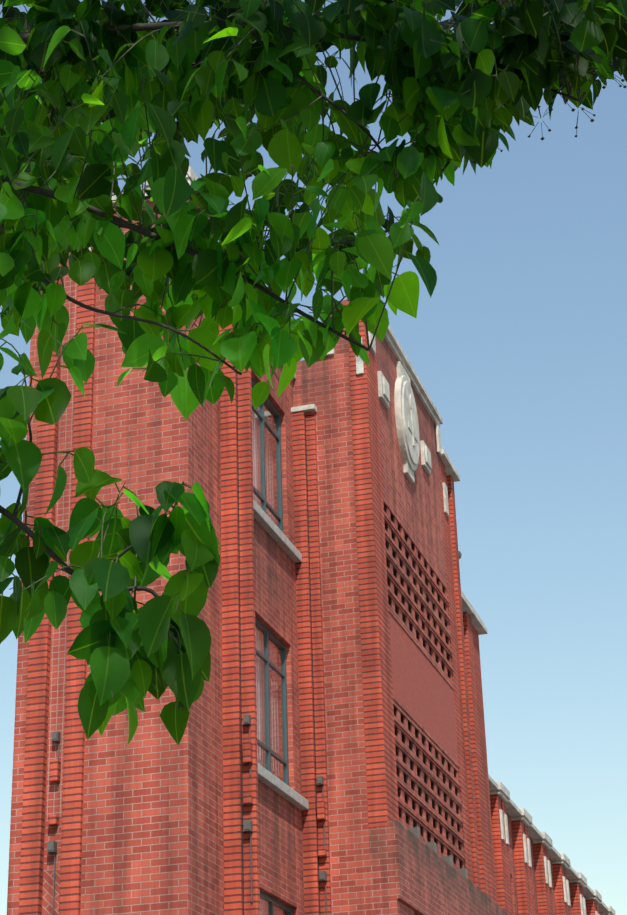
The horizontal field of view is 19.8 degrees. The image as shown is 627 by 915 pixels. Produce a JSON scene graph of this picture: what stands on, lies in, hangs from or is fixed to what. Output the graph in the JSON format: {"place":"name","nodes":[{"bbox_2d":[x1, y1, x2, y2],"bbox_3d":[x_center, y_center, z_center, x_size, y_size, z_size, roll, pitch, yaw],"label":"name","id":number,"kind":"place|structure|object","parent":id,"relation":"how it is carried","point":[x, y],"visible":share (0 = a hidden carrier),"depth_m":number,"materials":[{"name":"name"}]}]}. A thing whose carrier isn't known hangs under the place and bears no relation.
{"place":"outdoors","nodes":[
{"label":"outdoors","id":0,"kind":"place"},
{"bbox_2d":[7,199,599,914],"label":"brick walls","id":1,"kind":"structure","parent":0,"point":[153,843],"depth_m":22.93,"materials":[{"name":"red brick"}]},
{"bbox_2d":[251,376,291,914],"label":"window frames","id":2,"kind":"structure","parent":1,"relation":"in","point":[283,674],"depth_m":24.30,"materials":[{"name":"grey metal"}]},
{"bbox_2d":[251,382,288,914],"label":"window glass","id":3,"kind":"object","parent":2,"relation":"in","point":[277,732],"visible":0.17,"depth_m":24.11,"materials":[{"name":"grey glass"}]},
{"bbox_2d":[42,257,506,914],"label":"recessed wall panels","id":4,"kind":"object","parent":1,"relation":"attached to","point":[410,873],"visible":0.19,"depth_m":24.33,"materials":[{"name":"red brick"}]},
{"bbox_2d":[18,247,598,914],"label":"brick piers","id":5,"kind":"structure","parent":1,"relation":"attached to","point":[486,855],"depth_m":23.93,"materials":[{"name":"red brick"}]},
{"bbox_2d":[89,166,615,914],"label":"stone trim","id":6,"kind":"structure","parent":1,"relation":"attached to","point":[411,444],"depth_m":28.90,"materials":[{"name":"grey stone"}]},
{"bbox_2d":[47,841,56,914],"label":"wall lamp","id":7,"kind":"object","parent":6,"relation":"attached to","point":[51,847],"visible":1,"depth_m":20.18,"materials":[{"name":"grey metal"}]},
{"bbox_2d":[52,731,60,789],"bbox_3d":[-2.959,3.482,20.661,0.070,0.666,0.108,-9,-25,15],"label":"wall lamp","id":8,"kind":"object","parent":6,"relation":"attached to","point":[56,735],"visible":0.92,"depth_m":20.74,"materials":[{"name":"grey metal"}]},
{"bbox_2d":[243,714,250,775],"bbox_3d":[-0.780,3.405,21.300,0.070,0.721,0.108,-9,-25,15],"label":"wall lamp","id":9,"kind":"object","parent":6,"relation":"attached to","point":[246,719],"visible":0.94,"depth_m":21.38,"materials":[{"name":"grey metal"}]},
{"bbox_2d":[244,820,252,901],"bbox_3d":[-0.745,4.648,20.718,0.080,0.927,0.118,-9,-25,15],"label":"wall lamp","id":10,"kind":"object","parent":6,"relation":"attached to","point":[248,825],"visible":0.98,"depth_m":20.82,"materials":[{"name":"grey metal"}]},
{"bbox_2d":[317,776,324,847],"bbox_3d":[0.107,4.737,23.962,0.070,0.988,0.108,-9,-25,15],"label":"wall lamp","id":11,"kind":"object","parent":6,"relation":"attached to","point":[320,780],"visible":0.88,"depth_m":24.09,"materials":[{"name":"grey metal"}]},
{"bbox_2d":[319,871,326,914],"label":"wall lamp","id":12,"kind":"object","parent":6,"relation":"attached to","point":[322,876],"visible":1,"depth_m":23.55,"materials":[{"name":"grey metal"}]},
{"bbox_2d":[409,827,419,838],"bbox_3d":[1.395,5.195,24.834,0.110,0.150,0.168,-9,-25,15],"label":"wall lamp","id":13,"kind":"object","parent":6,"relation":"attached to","point":[415,831],"visible":0.59,"depth_m":24.78,"materials":[{"name":"grey metal"}]},
{"bbox_2d":[427,842,436,852],"bbox_3d":[1.691,5.583,25.707,0.110,0.150,0.168,-9,-25,15],"label":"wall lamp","id":14,"kind":"object","parent":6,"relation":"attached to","point":[432,846],"visible":0.59,"depth_m":25.65,"materials":[{"name":"grey metal"}]},
{"bbox_2d":[443,856,452,866],"bbox_3d":[1.986,5.972,26.580,0.110,0.150,0.168,-9,-25,15],"label":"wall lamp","id":15,"kind":"object","parent":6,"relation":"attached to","point":[448,859],"visible":0.59,"depth_m":26.52,"materials":[{"name":"grey metal"}]},
{"bbox_2d":[458,868,467,878],"bbox_3d":[2.282,6.361,27.452,0.110,0.150,0.168,-9,-25,15],"label":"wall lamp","id":16,"kind":"object","parent":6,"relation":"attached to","point":[463,871],"visible":0.59,"depth_m":27.39,"materials":[{"name":"grey metal"}]},
{"bbox_2d":[0,0,626,914],"label":"sky","id":17,"kind":"structure","parent":0,"point":[518,344],"materials":[{"name":"blue"}]},
{"label":"ground","id":18,"kind":"structure","parent":0,"visible":0},
{"bbox_2d":[0,0,626,744],"bbox_3d":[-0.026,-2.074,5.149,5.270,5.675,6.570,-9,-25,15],"label":"tree","id":19,"kind":"object","parent":18,"relation":"on","point":[206,280],"depth_m":5.01,"materials":[{"name":"green plant"}]}
]}

